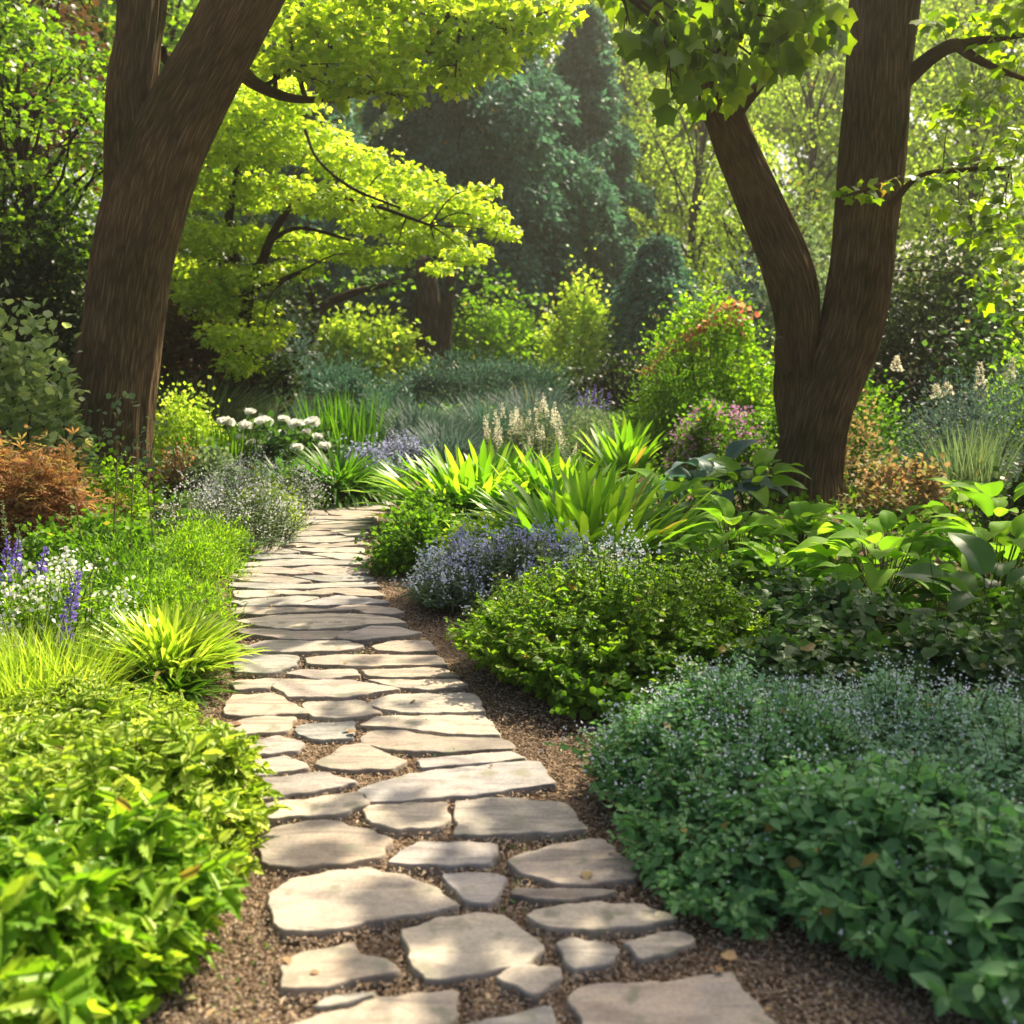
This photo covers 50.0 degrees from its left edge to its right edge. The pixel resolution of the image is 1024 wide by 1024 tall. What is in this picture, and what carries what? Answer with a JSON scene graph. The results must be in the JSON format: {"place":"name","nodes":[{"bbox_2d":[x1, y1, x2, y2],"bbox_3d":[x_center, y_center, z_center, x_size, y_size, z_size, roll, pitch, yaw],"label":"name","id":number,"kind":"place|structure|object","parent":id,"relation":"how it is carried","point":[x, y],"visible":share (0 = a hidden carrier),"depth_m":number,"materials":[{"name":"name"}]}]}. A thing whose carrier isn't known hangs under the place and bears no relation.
{"place":"outdoors","nodes":[
{"label":"outdoors","id":0,"kind":"place"},
{"bbox_2d":[0,346,1023,1023],"bbox_3d":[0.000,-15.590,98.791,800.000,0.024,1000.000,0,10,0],"label":"ground","id":1,"kind":"structure","parent":0,"point":[516,848],"depth_m":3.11,"materials":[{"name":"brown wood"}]},
{"bbox_2d":[0,279,112,520],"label":"viburnum","id":2,"kind":"object","parent":1,"relation":"on","point":[33,390],"visible":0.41,"depth_m":8.63,"materials":[{"name":"green plant"}]},
{"bbox_2d":[0,0,113,427],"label":"maple tree","id":3,"kind":"object","parent":1,"relation":"on","point":[11,104],"visible":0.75,"depth_m":14.14,"materials":[{"name":"green plant"}]},
{"bbox_2d":[0,0,114,414],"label":"maple tree","id":4,"kind":"object","parent":1,"relation":"on","point":[74,5],"visible":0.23,"depth_m":18.06,"materials":[{"name":"green plant"}]},
{"bbox_2d":[0,424,146,570],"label":"dwarf maple","id":5,"kind":"object","parent":1,"relation":"on","point":[52,471],"visible":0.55,"depth_m":7.52,"materials":[{"name":"brown plant"}]},
{"bbox_2d":[0,546,158,668],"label":"phlox","id":6,"kind":"object","parent":1,"relation":"on","point":[66,578],"visible":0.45,"depth_m":5.13,"materials":[{"name":"white plant"}]},
{"bbox_2d":[0,607,171,706],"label":"grass clump","id":7,"kind":"object","parent":1,"relation":"on","point":[23,670],"visible":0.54,"depth_m":4.63,"materials":[{"name":"green plant"}]},
{"bbox_2d":[1,496,185,583],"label":"herb","id":8,"kind":"object","parent":1,"relation":"on","point":[32,544],"visible":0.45,"depth_m":7.03,"materials":[{"name":"green plant"}]},
{"bbox_2d":[0,666,212,730],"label":"lime perennial","id":9,"kind":"object","parent":1,"relation":"on","point":[90,692],"visible":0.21,"depth_m":4.20,"materials":[{"name":"green plant"}]},
{"bbox_2d":[0,87,224,432],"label":"yew","id":10,"kind":"object","parent":1,"relation":"on","point":[20,290],"visible":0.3,"depth_m":13.91,"materials":[{"name":"green plant"}]},
{"bbox_2d":[26,515,213,618],"bbox_3d":[-2.267,0.300,6.241,1.130,0.616,1.199,0,10,0],"label":"herb","id":11,"kind":"object","parent":1,"relation":"on","point":[125,552],"visible":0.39,"depth_m":6.29,"materials":[{"name":"green plant"}]},
{"bbox_2d":[0,771,250,1023],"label":"lime perennial","id":12,"kind":"object","parent":1,"relation":"on","point":[105,919],"visible":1,"depth_m":2.66,"materials":[{"name":"green plant"}]},
{"bbox_2d":[0,695,292,858],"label":"lime perennial","id":13,"kind":"object","parent":1,"relation":"on","point":[138,755],"visible":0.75,"depth_m":3.40,"materials":[{"name":"green plant"}]},
{"bbox_2d":[8,0,300,313],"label":"dark tree","id":14,"kind":"object","parent":1,"relation":"on","point":[172,26],"visible":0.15,"depth_m":22.39,"materials":[{"name":"green plant"}]},
{"bbox_2d":[74,597,269,689],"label":"grass clump","id":15,"kind":"object","parent":1,"relation":"on","point":[201,634],"visible":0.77,"depth_m":5.01,"materials":[{"name":"green plant"}]},
{"bbox_2d":[96,556,268,637],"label":"herb","id":16,"kind":"object","parent":1,"relation":"on","point":[175,592],"visible":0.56,"depth_m":5.89,"materials":[{"name":"green plant"}]},
{"bbox_2d":[105,509,266,598],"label":"herb","id":17,"kind":"object","parent":1,"relation":"on","point":[209,548],"visible":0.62,"depth_m":6.95,"materials":[{"name":"green plant"}]},
{"bbox_2d":[153,367,237,486],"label":"golden shrub","id":18,"kind":"object","parent":1,"relation":"on","point":[200,420],"visible":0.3,"depth_m":11.18,"materials":[{"name":"green plant"}]},
{"bbox_2d":[158,254,263,430],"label":"dark shrub","id":19,"kind":"object","parent":1,"relation":"on","point":[180,344],"visible":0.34,"depth_m":14.55,"materials":[{"name":"green plant"}]},
{"bbox_2d":[154,367,300,444],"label":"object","id":20,"kind":"object","parent":1,"relation":"on","point":[238,416],"visible":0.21,"depth_m":14.00,"materials":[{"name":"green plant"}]},
{"bbox_2d":[135,454,320,554],"bbox_3d":[-2.075,-0.076,8.120,1.258,0.657,1.431,0,10,0],"label":"catmint","id":21,"kind":"object","parent":1,"relation":"on","point":[280,521],"visible":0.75,"depth_m":8.07,"materials":[{"name":"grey plant"}]},
{"bbox_2d":[166,173,348,381],"bbox_3d":[-5.068,-3.724,19.021,4.418,4.222,3.257,-5,11,-27],"label":"yew","id":22,"kind":"object","parent":1,"relation":"on","point":[278,299],"visible":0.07,"depth_m":19.04,"materials":[{"name":"green plant"}]},
{"bbox_2d":[211,307,312,431],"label":"dark shrub","id":23,"kind":"object","parent":1,"relation":"on","point":[279,368],"visible":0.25,"depth_m":14.98,"materials":[{"name":"green plant"}]},
{"bbox_2d":[216,397,349,481],"bbox_3d":[-2.425,-0.713,11.346,1.493,0.944,1.204,0,10,0],"label":"peony","id":24,"kind":"object","parent":1,"relation":"on","point":[281,437],"visible":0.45,"depth_m":11.11,"materials":[{"name":"white plant"}]},
{"bbox_2d":[184,0,384,369],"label":"tree","id":25,"kind":"object","parent":1,"relation":"on","point":[334,117],"visible":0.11,"depth_m":31.70,"materials":[{"name":"green plant"}]},
{"bbox_2d":[90,53,522,414],"bbox_3d":[-2.593,-3.410,14.230,5.498,5.037,3.414,0,10,0],"label":"maple tree","id":26,"kind":"object","parent":1,"relation":"on","point":[229,239],"visible":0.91,"depth_m":13.94,"materials":[{"name":"green plant"}]},
{"bbox_2d":[264,791,369,825],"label":"flagstone","id":27,"kind":"object","parent":1,"relation":"on","point":[335,806],"visible":0.84,"depth_m":3.74,"materials":[{"name":"stone"}]},
{"bbox_2d":[234,613,407,630],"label":"flagstone","id":28,"kind":"object","parent":1,"relation":"on","point":[323,622],"visible":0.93,"depth_m":6.03,"materials":[{"name":"stone"}]},
{"bbox_2d":[256,820,393,877],"bbox_3d":[-0.603,1.065,3.493,0.451,0.038,0.334,0,10,0],"label":"flagstone","id":29,"kind":"object","parent":1,"relation":"on","point":[306,846],"visible":0.96,"depth_m":3.46,"materials":[{"name":"stone"}]},
{"bbox_2d":[56,0,598,503],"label":"shade tree","id":30,"kind":"object","parent":1,"relation":"on","point":[162,128],"visible":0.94,"depth_m":9.90,"materials":[{"name":"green plant"}]},
{"bbox_2d":[271,679,400,701],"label":"flagstone","id":31,"kind":"object","parent":1,"relation":"on","point":[307,690],"visible":0.95,"depth_m":4.93,"materials":[{"name":"stone"}]},
{"bbox_2d":[278,942,401,1001],"bbox_3d":[-0.457,1.181,2.833,0.307,0.037,0.189,-4,11,-22],"label":"flagstone","id":32,"kind":"object","parent":1,"relation":"on","point":[346,965],"visible":0.98,"depth_m":2.80,"materials":[{"name":"stone"}]},
{"bbox_2d":[283,387,402,463],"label":"reed","id":33,"kind":"object","parent":1,"relation":"on","point":[340,427],"visible":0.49,"depth_m":11.92,"materials":[{"name":"green plant"}]},
{"bbox_2d":[273,441,413,509],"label":"lily","id":34,"kind":"object","parent":1,"relation":"on","point":[350,475],"visible":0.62,"depth_m":10.02,"materials":[{"name":"green plant"}]},
{"bbox_2d":[266,867,459,943],"bbox_3d":[-0.445,1.120,3.181,0.522,0.038,0.340,-4,11,-19],"label":"flagstone","id":35,"kind":"object","parent":1,"relation":"on","point":[341,901],"visible":0.98,"depth_m":3.12,"materials":[{"name":"stone"}]},
{"bbox_2d":[306,284,445,395],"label":"bright shrub","id":36,"kind":"object","parent":1,"relation":"on","point":[389,354],"visible":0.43,"depth_m":23.47,"materials":[{"name":"green plant"}]},
{"bbox_2d":[293,990,459,1023],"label":"flagstone","id":37,"kind":"object","parent":1,"relation":"on","point":[440,1007],"visible":0.99,"depth_m":2.63,"materials":[{"name":"stone"}]},
{"bbox_2d":[362,802,451,837],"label":"flagstone","id":38,"kind":"object","parent":1,"relation":"on","point":[414,818],"visible":0.98,"depth_m":3.66,"materials":[{"name":"stone"}]},
{"bbox_2d":[353,487,490,579],"bbox_3d":[-0.605,0.132,7.456,1.174,0.544,1.092,-7,12,-35],"label":"edging mound","id":39,"kind":"object","parent":1,"relation":"on","point":[412,529],"visible":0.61,"depth_m":7.28,"materials":[{"name":"green plant"}]},
{"bbox_2d":[367,692,485,715],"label":"flagstone","id":40,"kind":"object","parent":1,"relation":"on","point":[460,703],"visible":0.94,"depth_m":4.74,"materials":[{"name":"stone"}]},
{"bbox_2d":[358,715,500,737],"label":"flagstone","id":41,"kind":"object","parent":1,"relation":"on","point":[480,726],"visible":0.91,"depth_m":4.50,"materials":[{"name":"stone"}]},
{"bbox_2d":[359,730,515,756],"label":"flagstone","id":42,"kind":"object","parent":1,"relation":"on","point":[409,743],"visible":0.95,"depth_m":4.30,"materials":[{"name":"stone"}]},
{"bbox_2d":[386,841,498,875],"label":"flagstone","id":43,"kind":"object","parent":1,"relation":"on","point":[446,857],"visible":0.98,"depth_m":3.39,"materials":[{"name":"stone"}]},
{"bbox_2d":[390,530,504,613],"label":"lavender","id":44,"kind":"object","parent":1,"relation":"on","point":[423,591],"visible":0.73,"depth_m":6.28,"materials":[{"name":"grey plant"}]},
{"bbox_2d":[354,224,548,388],"bbox_3d":[-1.278,-4.562,24.901,4.357,3.812,2.444,5,11,25],"label":"dark tree","id":45,"kind":"object","parent":1,"relation":"on","point":[433,317],"visible":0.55,"depth_m":24.45,"materials":[{"name":"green plant"}]},
{"bbox_2d":[278,0,625,384],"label":"blue conifer","id":46,"kind":"object","parent":1,"relation":"on","point":[499,131],"visible":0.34,"depth_m":28.02,"materials":[{"name":"green plant"}]},
{"bbox_2d":[357,761,556,804],"bbox_3d":[-0.204,0.984,3.950,0.714,0.040,0.262,-2,10,-13],"label":"flagstone","id":47,"kind":"object","parent":1,"relation":"on","point":[505,779],"visible":0.94,"depth_m":3.92,"materials":[{"name":"stone"}]},
{"bbox_2d":[345,437,591,528],"bbox_3d":[-0.314,-0.264,9.002,2.161,0.719,1.746,0,10,0],"label":"strap lily","id":48,"kind":"object","parent":1,"relation":"on","point":[452,474],"visible":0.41,"depth_m":8.82,"materials":[{"name":"green plant"}]},
{"bbox_2d":[400,912,545,992],"bbox_3d":[-0.104,1.163,2.933,0.371,0.038,0.301,-3,10,-15],"label":"flagstone","id":49,"kind":"object","parent":1,"relation":"on","point":[444,951],"visible":0.97,"depth_m":2.90,"materials":[{"name":"stone"}]},
{"bbox_2d":[368,342,581,413],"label":"hedge","id":50,"kind":"object","parent":1,"relation":"on","point":[430,380],"visible":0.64,"depth_m":20.17,"materials":[{"name":"green plant"}]},
{"bbox_2d":[413,504,605,610],"bbox_3d":[0.003,0.230,6.501,1.174,0.611,1.077,0,10,0],"label":"lavender","id":51,"kind":"object","parent":1,"relation":"on","point":[508,556],"visible":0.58,"depth_m":6.33,"materials":[{"name":"purple plant"}]},
{"bbox_2d":[448,284,573,392],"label":"bright shrub","id":52,"kind":"object","parent":1,"relation":"on","point":[522,346],"visible":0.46,"depth_m":25.50,"materials":[{"name":"green plant"}]},
{"bbox_2d":[0,390,1023,725],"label":"ground cover","id":53,"kind":"object","parent":1,"relation":"on","point":[650,464],"visible":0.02,"depth_m":9.06,"materials":[{"name":"green plant"}]},
{"bbox_2d":[14,0,1023,355],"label":"woodland","id":54,"kind":"object","parent":1,"relation":"on","point":[386,118],"visible":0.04,"depth_m":52.93,"materials":[{"name":"green plant"}]},
{"bbox_2d":[452,797,588,842],"bbox_3d":[0.025,1.032,3.684,0.457,0.037,0.293,0,10,0],"label":"flagstone","id":55,"kind":"object","parent":1,"relation":"on","point":[486,818],"visible":0.98,"depth_m":3.64,"materials":[{"name":"stone"}]},
{"bbox_2d":[483,389,576,463],"bbox_3d":[0.150,-0.834,11.634,1.121,0.938,0.806,0,10,0],"label":"astilbe","id":56,"kind":"object","parent":1,"relation":"on","point":[519,434],"visible":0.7,"depth_m":11.58,"materials":[{"name":"beige plant"}]},
{"bbox_2d":[452,442,661,510],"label":"strap lily","id":57,"kind":"object","parent":1,"relation":"on","point":[545,476],"visible":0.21,"depth_m":8.64,"materials":[{"name":"green plant"}]},
{"bbox_2d":[506,838,640,889],"bbox_3d":[0.193,1.090,3.348,0.353,0.039,0.315,-5,11,-27],"label":"flagstone","id":58,"kind":"object","parent":1,"relation":"on","point":[565,865],"visible":0.94,"depth_m":3.34,"materials":[{"name":"stone"}]},
{"bbox_2d":[531,245,618,400],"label":"bright shrub","id":59,"kind":"object","parent":1,"relation":"on","point":[590,330],"visible":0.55,"depth_m":22.48,"materials":[{"name":"green plant"}]},
{"bbox_2d":[440,455,727,568],"bbox_3d":[0.526,0.004,7.413,1.894,0.739,1.801,4,11,23],"label":"strap lily","id":60,"kind":"object","parent":1,"relation":"on","point":[581,504],"visible":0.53,"depth_m":7.28,"materials":[{"name":"green plant"}]},
{"bbox_2d":[531,2,659,335],"bbox_3d":[2.161,-8.780,32.100,6.741,11.572,5.653,0,10,0],"label":"blue conifer","id":61,"kind":"object","parent":1,"relation":"on","point":[585,65],"visible":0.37,"depth_m":30.82,"materials":[{"name":"green plant"}]},
{"bbox_2d":[524,901,678,940],"bbox_3d":[0.250,1.140,3.068,0.431,0.037,0.163,0,10,0],"label":"flagstone","id":62,"kind":"object","parent":1,"relation":"on","point":[596,920],"visible":0.98,"depth_m":3.04,"materials":[{"name":"stone"}]},
{"bbox_2d":[548,332,665,418],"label":"flowering bush","id":63,"kind":"object","parent":1,"relation":"on","point":[614,378],"visible":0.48,"depth_m":18.99,"materials":[{"name":"green plant"}]},
{"bbox_2d":[444,538,790,695],"bbox_3d":[0.511,0.438,5.216,1.684,0.645,1.428,0,10,0],"label":"leafy mound","id":64,"kind":"object","parent":1,"relation":"on","point":[555,616],"visible":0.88,"depth_m":4.93,"materials":[{"name":"green plant"}]},
{"bbox_2d":[576,411,668,482],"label":"strap lily","id":65,"kind":"object","parent":1,"relation":"on","point":[629,449],"visible":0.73,"depth_m":10.85,"materials":[{"name":"green plant"}]},
{"bbox_2d":[507,622,754,720],"bbox_3d":[0.611,0.661,4.826,1.267,0.368,0.840,0,10,0],"label":"leafy mound","id":66,"kind":"object","parent":1,"relation":"on","point":[584,697],"visible":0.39,"depth_m":4.60,"materials":[{"name":"green plant"}]},
{"bbox_2d":[544,0,725,260],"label":"loose tree","id":67,"kind":"object","parent":1,"relation":"on","point":[623,64],"visible":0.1,"depth_m":39.56,"materials":[{"name":"green plant"}]},
{"bbox_2d":[576,231,711,389],"bbox_3d":[3.241,-3.689,23.672,4.317,4.617,4.066,7,12,34],"label":"blue conifer","id":68,"kind":"object","parent":1,"relation":"on","point":[656,264],"visible":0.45,"depth_m":23.03,"materials":[{"name":"green plant"}]},
{"bbox_2d":[590,312,729,471],"bbox_3d":[1.686,-1.364,12.393,1.655,1.775,1.221,0,10,0],"label":"green bush","id":69,"kind":"object","parent":1,"relation":"on","point":[660,408],"visible":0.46,"depth_m":12.27,"materials":[{"name":"green plant"}]},
{"bbox_2d":[565,972,775,1023],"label":"flagstone","id":70,"kind":"object","parent":1,"relation":"on","point":[722,998],"visible":1,"depth_m":2.67,"materials":[{"name":"stone"}]},
{"bbox_2d":[596,748,792,941],"bbox_3d":[0.602,0.937,3.382,0.689,0.310,1.097,0,10,0],"label":"catmint","id":71,"kind":"object","parent":1,"relation":"on","point":[694,869],"visible":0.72,"depth_m":3.21,"materials":[{"name":"green plant"}]},
{"bbox_2d":[613,252,778,463],"bbox_3d":[2.344,-1.842,13.134,2.387,2.498,1.776,0,10,0],"label":"pieris","id":72,"kind":"object","parent":1,"relation":"on","point":[721,341],"visible":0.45,"depth_m":12.80,"materials":[{"name":"green plant"}]},
{"bbox_2d":[652,370,772,485],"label":"flowering bush","id":73,"kind":"object","parent":1,"relation":"on","point":[694,444],"visible":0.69,"depth_m":11.07,"materials":[{"name":"green plant"}]},
{"bbox_2d":[613,2,829,318],"bbox_3d":[6.407,-11.694,36.167,8.401,13.905,6.648,-4,11,-24],"label":"loose tree","id":74,"kind":"object","parent":1,"relation":"on","point":[697,190],"visible":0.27,"depth_m":36.48,"materials":[{"name":"green plant"}]},
{"bbox_2d":[648,535,814,597],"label":"shade plant","id":75,"kind":"object","parent":1,"relation":"on","point":[743,575],"visible":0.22,"depth_m":6.28,"materials":[{"name":"green plant"}]},
{"bbox_2d":[541,656,925,821],"bbox_3d":[0.802,0.773,3.849,1.142,0.456,1.167,8,13,39],"label":"catmint","id":76,"kind":"object","parent":1,"relation":"on","point":[724,736],"visible":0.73,"depth_m":3.73,"materials":[{"name":"green plant"}]},
{"bbox_2d":[673,494,799,559],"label":"hosta","id":77,"kind":"object","parent":1,"relation":"on","point":[723,513],"visible":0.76,"depth_m":7.05,"materials":[{"name":"green plant"}]},
{"bbox_2d":[629,645,873,714],"bbox_3d":[0.985,0.730,4.375,1.099,0.359,0.796,0,10,0],"label":"catmint","id":78,"kind":"object","parent":1,"relation":"on","point":[777,684],"visible":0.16,"depth_m":4.35,"materials":[{"name":"green plant"}]},
{"bbox_2d":[680,114,833,352],"bbox_3d":[6.035,-6.436,27.209,4.238,6.616,4.113,5,11,28],"label":"loose tree","id":79,"kind":"object","parent":1,"relation":"on","point":[732,238],"visible":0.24,"depth_m":26.92,"materials":[{"name":"green plant"}]},
{"bbox_2d":[706,448,811,515],"bbox_3d":[2.026,-0.198,9.040,0.902,0.582,0.952,0,10,0],"label":"rodgersia","id":80,"kind":"object","parent":1,"relation":"on","point":[762,460],"visible":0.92,"depth_m":9.07,"materials":[{"name":"green plant"}]},
{"bbox_2d":[597,0,1023,512],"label":"shade tree","id":81,"kind":"object","parent":1,"relation":"on","point":[825,357],"visible":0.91,"depth_m":9.07,"materials":[{"name":"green plant"}]},
{"bbox_2d":[687,0,939,328],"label":"loose tree","id":82,"kind":"object","parent":1,"relation":"on","point":[813,117],"visible":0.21,"depth_m":33.98,"materials":[{"name":"green plant"}]},
{"bbox_2d":[690,614,942,702],"bbox_3d":[1.291,0.672,4.705,1.190,0.394,0.965,0,10,0],"label":"shade plant","id":83,"kind":"object","parent":1,"relation":"on","point":[805,652],"visible":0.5,"depth_m":4.63,"materials":[{"name":"green plant"}]},
{"bbox_2d":[731,561,936,649],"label":"shade plant","id":84,"kind":"object","parent":1,"relation":"on","point":[839,605],"visible":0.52,"depth_m":5.35,"materials":[{"name":"green plant"}]},
{"bbox_2d":[773,363,933,485],"bbox_3d":[3.432,-1.106,11.168,1.616,1.717,1.257,-2,10,-12],"label":"green bush","id":85,"kind":"object","parent":1,"relation":"on","point":[878,409],"visible":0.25,"depth_m":11.08,"materials":[{"name":"green plant"}]},
{"bbox_2d":[689,746,1023,961],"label":"catmint","id":86,"kind":"object","parent":1,"relation":"on","point":[832,839],"visible":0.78,"depth_m":3.02,"materials":[{"name":"green plant"}]},
{"bbox_2d":[785,510,978,607],"bbox_3d":[2.122,0.338,6.265,1.138,0.616,1.163,-8,12,-37],"label":"hosta","id":87,"kind":"object","parent":1,"relation":"on","point":[915,545],"visible":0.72,"depth_m":6.20,"materials":[{"name":"green plant"}]},
{"bbox_2d":[753,0,1022,359],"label":"loose tree","id":88,"kind":"object","parent":1,"relation":"on","point":[909,147],"visible":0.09,"depth_m":40.23,"materials":[{"name":"green plant"}]},
{"bbox_2d":[826,444,964,525],"bbox_3d":[3.205,-0.232,9.097,0.976,0.710,0.775,-3,10,-14],"label":"heuchera","id":89,"kind":"object","parent":1,"relation":"on","point":[925,489],"visible":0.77,"depth_m":9.02,"materials":[{"name":"orange plant"}]},
{"bbox_2d":[802,637,1023,778],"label":"catmint","id":90,"kind":"object","parent":1,"relation":"on","point":[896,717],"visible":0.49,"depth_m":3.90,"materials":[{"name":"green plant"}]},
{"bbox_2d":[818,171,1023,443],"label":"yew","id":91,"kind":"object","parent":1,"relation":"on","point":[898,344],"visible":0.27,"depth_m":14.98,"materials":[{"name":"green plant"}]},
{"bbox_2d":[838,791,1023,1023],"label":"catmint","id":92,"kind":"object","parent":1,"relation":"on","point":[946,945],"visible":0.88,"depth_m":2.71,"materials":[{"name":"green plant"}]},
{"bbox_2d":[850,313,1023,490],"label":"blue bush","id":93,"kind":"object","parent":1,"relation":"on","point":[985,415],"visible":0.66,"depth_m":10.55,"materials":[{"name":"grey plant"}]},
{"bbox_2d":[865,604,1023,714],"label":"shade plant","id":94,"kind":"object","parent":1,"relation":"on","point":[977,648],"visible":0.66,"depth_m":4.63,"materials":[{"name":"green plant"}]},
{"bbox_2d":[888,490,1023,617],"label":"hosta","id":95,"kind":"object","parent":1,"relation":"on","point":[1008,547],"visible":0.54,"depth_m":6.44,"materials":[{"name":"green plant"}]},
{"bbox_2d":[892,0,1023,356],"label":"loose tree","id":96,"kind":"object","parent":1,"relation":"on","point":[963,151],"visible":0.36,"depth_m":31.25,"materials":[{"name":"green plant"}]},
{"bbox_2d":[894,532,1023,625],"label":"hosta","id":97,"kind":"object","parent":1,"relation":"on","point":[979,554],"visible":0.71,"depth_m":5.60,"materials":[{"name":"green plant"}]},
{"bbox_2d":[897,694,1023,836],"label":"catmint","id":98,"kind":"object","parent":1,"relation":"on","point":[1001,771],"visible":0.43,"depth_m":3.43,"materials":[{"name":"green plant"}]},
{"bbox_2d":[903,212,1023,455],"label":"yew","id":99,"kind":"object","parent":1,"relation":"on","point":[988,340],"visible":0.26,"depth_m":13.89,"materials":[{"name":"green plant"}]},
{"bbox_2d":[903,6,1023,306],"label":"loose tree","id":100,"kind":"object","parent":1,"relation":"on","point":[1000,131],"visible":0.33,"depth_m":29.39,"materials":[{"name":"green plant"}]},
{"bbox_2d":[909,417,1023,516],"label":"grass clump","id":101,"kind":"object","parent":1,"relation":"on","point":[963,471],"visible":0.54,"depth_m":9.32,"materials":[{"name":"green plant"}]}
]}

